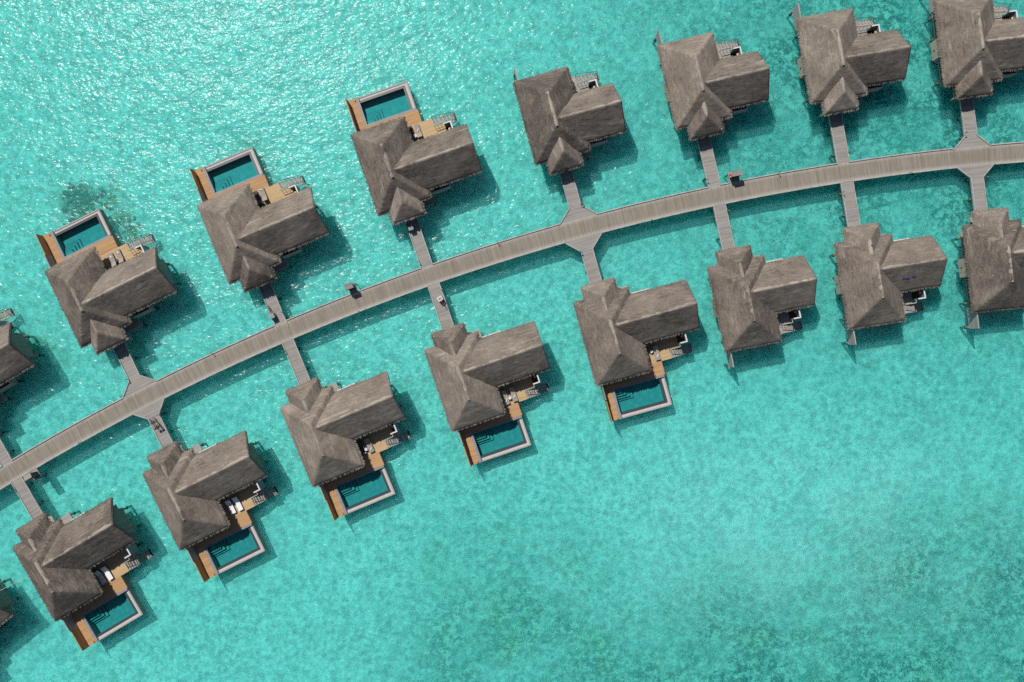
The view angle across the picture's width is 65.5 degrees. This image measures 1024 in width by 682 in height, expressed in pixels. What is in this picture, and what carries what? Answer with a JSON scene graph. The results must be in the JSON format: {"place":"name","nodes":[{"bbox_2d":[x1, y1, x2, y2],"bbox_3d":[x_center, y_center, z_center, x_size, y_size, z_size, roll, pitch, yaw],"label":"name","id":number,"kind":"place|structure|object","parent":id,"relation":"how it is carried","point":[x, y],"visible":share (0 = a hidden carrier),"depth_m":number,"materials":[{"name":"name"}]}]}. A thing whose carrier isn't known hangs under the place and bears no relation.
{"place":"outdoors","nodes":[
{"label":"outdoors","id":0,"kind":"place"},
{"bbox_2d":[0,0,1023,681],"bbox_3d":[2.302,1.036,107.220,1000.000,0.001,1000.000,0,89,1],"label":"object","id":1,"kind":"structure","parent":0,"point":[814,498],"depth_m":107.20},
{"bbox_2d":[0,578,23,628],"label":"overwater villa","id":2,"kind":"object","parent":1,"relation":"on","point":[6,608],"visible":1,"depth_m":105.06,"materials":[{"name":"brown plant"}]},
{"bbox_2d":[0,308,44,402],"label":"overwater villa","id":3,"kind":"object","parent":1,"relation":"on","point":[17,355],"visible":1,"depth_m":103.54,"materials":[{"name":"brown wood"}]},
{"bbox_2d":[23,468,51,480],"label":"equipment cabinet","id":4,"kind":"object","parent":1,"relation":"on","point":[36,473],"visible":0.98,"depth_m":105.80,"materials":[{"name":"grey wood"}]},
{"bbox_2d":[12,496,154,650],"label":"overwater villa","id":5,"kind":"object","parent":1,"relation":"on","point":[63,559],"visible":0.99,"depth_m":103.00,"materials":[{"name":"grey wood"}]},
{"bbox_2d":[94,570,106,584],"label":"sun lounger","id":6,"kind":"object","parent":5,"relation":"on","point":[99,575],"visible":1,"depth_m":105.26,"materials":[{"name":"white fabric"}]},
{"bbox_2d":[101,566,113,580],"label":"sun lounger","id":7,"kind":"object","parent":5,"relation":"on","point":[106,571],"visible":1,"depth_m":105.25,"materials":[{"name":"white fabric"}]},
{"bbox_2d":[35,209,181,355],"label":"overwater villa","id":8,"kind":"object","parent":1,"relation":"on","point":[100,298],"visible":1,"depth_m":103.07,"materials":[{"name":"brown plant"}]},
{"bbox_2d":[107,252,117,266],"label":"sun lounger","id":9,"kind":"object","parent":8,"relation":"on","point":[113,262],"visible":0.91,"depth_m":105.65,"materials":[{"name":"beige fabric"}]},
{"bbox_2d":[115,249,124,263],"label":"sun lounger","id":10,"kind":"object","parent":8,"relation":"on","point":[120,257],"visible":0.94,"depth_m":105.64,"materials":[{"name":"grey fabric"}]},
{"bbox_2d":[132,397,175,447],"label":"jetty","id":11,"kind":"object","parent":1,"relation":"on","point":[162,433],"visible":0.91,"depth_m":105.64,"materials":[{"name":"grey wood"}]},
{"bbox_2d":[142,429,278,581],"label":"overwater villa","id":12,"kind":"object","parent":1,"relation":"on","point":[192,490],"visible":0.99,"depth_m":102.63,"materials":[{"name":"grey plant"}]},
{"bbox_2d":[225,500,235,513],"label":"sun lounger","id":13,"kind":"object","parent":12,"relation":"on","point":[228,503],"visible":1,"depth_m":104.98,"materials":[{"name":"white fabric"}]},
{"bbox_2d":[232,497,242,510],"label":"sun lounger","id":14,"kind":"object","parent":12,"relation":"on","point":[237,503],"visible":1,"depth_m":104.97,"materials":[{"name":"white fabric"}]},
{"bbox_2d":[189,147,329,292],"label":"overwater villa","id":15,"kind":"object","parent":1,"relation":"on","point":[251,241],"visible":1,"depth_m":102.65,"materials":[{"name":"brown plant"}]},
{"bbox_2d":[253,191,260,204],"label":"sun lounger","id":16,"kind":"object","parent":15,"relation":"on","point":[256,195],"visible":0.73,"depth_m":105.31,"materials":[{"name":"fabric"}]},
{"bbox_2d":[258,187,267,201],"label":"sun lounger","id":17,"kind":"object","parent":15,"relation":"on","point":[263,195],"visible":1,"depth_m":105.30,"materials":[{"name":"beige fabric"}]},
{"bbox_2d":[280,371,410,520],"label":"overwater villa","id":18,"kind":"object","parent":1,"relation":"on","point":[329,427],"visible":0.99,"depth_m":102.25,"materials":[{"name":"grey plant"}]},
{"bbox_2d":[357,441,366,455],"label":"sun lounger","id":19,"kind":"object","parent":18,"relation":"on","point":[361,446],"visible":0.98,"depth_m":104.69,"materials":[{"name":"grey fabric"}]},
{"bbox_2d":[364,438,373,452],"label":"sun lounger","id":20,"kind":"object","parent":18,"relation":"on","point":[367,441],"visible":1,"depth_m":104.67,"materials":[{"name":"beige fabric"}]},
{"bbox_2d":[344,282,357,293],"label":"equipment cabinet","id":21,"kind":"object","parent":1,"relation":"on","point":[351,287],"visible":1,"depth_m":104.59,"materials":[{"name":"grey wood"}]},
{"bbox_2d":[344,81,481,225],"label":"overwater villa","id":22,"kind":"object","parent":1,"relation":"on","point":[404,174],"visible":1,"depth_m":102.26,"materials":[{"name":"grey plant"}]},
{"bbox_2d":[409,126,415,139],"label":"sun lounger","id":23,"kind":"object","parent":22,"relation":"on","point":[412,132],"visible":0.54,"depth_m":104.96,"materials":[{"name":"fabric"}]},
{"bbox_2d":[414,123,422,137],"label":"sun lounger","id":24,"kind":"object","parent":22,"relation":"on","point":[418,133],"visible":1,"depth_m":104.94,"materials":[{"name":"beige fabric"}]},
{"bbox_2d":[424,319,550,466],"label":"overwater villa","id":25,"kind":"object","parent":1,"relation":"on","point":[475,373],"visible":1,"depth_m":101.85,"materials":[{"name":"grey plant"}]},
{"bbox_2d":[501,390,509,404],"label":"sun lounger","id":26,"kind":"object","parent":25,"relation":"on","point":[504,394],"visible":1,"depth_m":104.34,"materials":[{"name":"beige fabric"}]},
{"bbox_2d":[509,387,517,401],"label":"sun lounger","id":27,"kind":"object","parent":25,"relation":"on","point":[512,392],"visible":1,"depth_m":104.33,"materials":[{"name":"beige fabric"}]},
{"bbox_2d":[0,141,1023,489],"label":"boardwalk","id":28,"kind":"structure","parent":1,"relation":"on","point":[360,301],"depth_m":104.88,"materials":[{"name":"grey wood"}]},
{"bbox_2d":[61,16,1018,680],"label":"coral","id":29,"kind":"object","parent":1,"relation":"on","point":[85,200],"visible":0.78,"depth_m":108.56},
{"bbox_2d":[512,66,625,175],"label":"overwater villa","id":30,"kind":"object","parent":1,"relation":"on","point":[569,122],"visible":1,"depth_m":101.53,"materials":[{"name":"grey wood"}]},
{"bbox_2d":[559,170,595,223],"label":"jetty","id":31,"kind":"object","parent":1,"relation":"on","point":[576,210],"visible":0.99,"depth_m":104.73,"materials":[{"name":"grey wood"}]},
{"bbox_2d":[565,233,601,283],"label":"jetty","id":32,"kind":"object","parent":1,"relation":"on","point":[585,245],"visible":0.98,"depth_m":104.62,"materials":[{"name":"grey wood"}]},
{"bbox_2d":[573,276,699,422],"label":"overwater villa","id":33,"kind":"object","parent":1,"relation":"on","point":[622,329],"visible":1,"depth_m":101.49,"materials":[{"name":"grey plant"}]},
{"bbox_2d":[653,345,660,359],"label":"sun lounger","id":34,"kind":"object","parent":33,"relation":"on","point":[655,350],"visible":1,"depth_m":103.98,"materials":[{"name":"beige fabric"}]},
{"bbox_2d":[724,169,742,182],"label":"equipment cabinet","id":35,"kind":"object","parent":1,"relation":"on","point":[736,174],"visible":0.94,"depth_m":104.04,"materials":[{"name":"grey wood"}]},
{"bbox_2d":[707,245,816,366],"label":"overwater villa","id":36,"kind":"object","parent":1,"relation":"on","point":[757,301],"visible":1,"depth_m":100.80,"materials":[{"name":"grey wood"}]},
{"bbox_2d":[786,3,910,116],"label":"overwater villa","id":37,"kind":"object","parent":1,"relation":"on","point":[845,60],"visible":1,"depth_m":100.88,"materials":[{"name":"grey plant"}]},
{"bbox_2d":[919,0,1023,100],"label":"overwater villa","id":38,"kind":"object","parent":1,"relation":"on","point":[977,48],"visible":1,"depth_m":100.63,"materials":[{"name":"grey plant"}]},
{"bbox_2d":[956,163,994,210],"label":"jetty","id":39,"kind":"object","parent":1,"relation":"on","point":[975,175],"visible":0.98,"depth_m":103.63,"materials":[{"name":"grey wood"}]},
{"bbox_2d":[951,206,1023,328],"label":"overwater villa","id":40,"kind":"object","parent":1,"relation":"on","point":[991,266],"visible":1,"depth_m":100.37,"materials":[{"name":"brown plant"}]},
{"label":"water","id":41,"kind":"structure","parent":0,"visible":0},
{"bbox_2d":[0,430,19,465],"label":"jetty","id":42,"kind":"object","parent":41,"relation":"in","point":[5,456],"visible":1,"depth_m":106.04,"materials":[{"name":"grey wood"}]},
{"bbox_2d":[11,475,48,518],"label":"jetty","id":43,"kind":"object","parent":41,"relation":"in","point":[30,502],"visible":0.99,"depth_m":105.91,"materials":[{"name":"grey wood"}]},
{"bbox_2d":[113,342,155,396],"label":"jetty","id":44,"kind":"object","parent":41,"relation":"in","point":[137,380],"visible":1,"depth_m":105.77,"materials":[{"name":"grey wood"}]},
{"bbox_2d":[259,282,288,331],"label":"jetty","id":45,"kind":"object","parent":41,"relation":"in","point":[270,297],"visible":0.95,"depth_m":105.46,"materials":[{"name":"grey wood"}]},
{"bbox_2d":[267,306,276,318],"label":"tricycle","id":46,"kind":"object","parent":45,"relation":"on","point":[272,315],"visible":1,"depth_m":104.49,"materials":[{"name":"white"}]},
{"bbox_2d":[282,338,310,384],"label":"jetty","id":47,"kind":"object","parent":41,"relation":"in","point":[295,359],"visible":0.99,"depth_m":105.31,"materials":[{"name":"grey wood"}]},
{"bbox_2d":[405,217,431,267],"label":"jetty","id":48,"kind":"object","parent":41,"relation":"in","point":[423,255],"visible":1,"depth_m":105.11,"materials":[{"name":"grey wood"}]},
{"bbox_2d":[406,220,414,230],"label":"tricycle","id":49,"kind":"object","parent":48,"relation":"on","point":[410,227],"visible":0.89,"depth_m":104.21,"materials":[{"name":"white"}]},
{"bbox_2d":[428,282,453,328],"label":"jetty","id":50,"kind":"object","parent":41,"relation":"in","point":[442,312],"visible":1,"depth_m":104.97,"materials":[{"name":"grey wood"}]},
{"bbox_2d":[437,296,445,306],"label":"tricycle","id":51,"kind":"object","parent":50,"relation":"on","point":[440,298],"visible":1,"depth_m":104.03,"materials":[{"name":"white"}]},
{"bbox_2d":[697,136,720,186],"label":"jetty","id":52,"kind":"object","parent":41,"relation":"in","point":[706,157],"visible":1,"depth_m":104.40,"materials":[{"name":"grey wood"}]},
{"bbox_2d":[653,30,769,140],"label":"overwater villa","id":53,"kind":"object","parent":41,"relation":"in","point":[710,87],"visible":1,"depth_m":101.19,"materials":[{"name":"grey plant"}]},
{"bbox_2d":[711,203,734,249],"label":"jetty","id":54,"kind":"object","parent":41,"relation":"in","point":[721,218],"visible":0.99,"depth_m":104.28,"materials":[{"name":"grey wood"}]},
{"bbox_2d":[825,113,849,163],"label":"jetty","id":55,"kind":"object","parent":41,"relation":"in","point":[840,147],"visible":1,"depth_m":104.07,"materials":[{"name":"grey wood"}]},
{"bbox_2d":[835,181,860,226],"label":"jetty","id":56,"kind":"object","parent":41,"relation":"in","point":[851,211],"visible":1,"depth_m":103.95,"materials":[{"name":"grey wood"}]},
{"bbox_2d":[828,222,947,344],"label":"overwater villa","id":57,"kind":"object","parent":41,"relation":"in","point":[881,279],"visible":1,"depth_m":100.52,"materials":[{"name":"brown plant"}]},
{"bbox_2d":[952,98,991,149],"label":"jetty","id":58,"kind":"object","parent":41,"relation":"in","point":[971,137],"visible":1,"depth_m":103.72,"materials":[{"name":"grey wood"}]}
]}

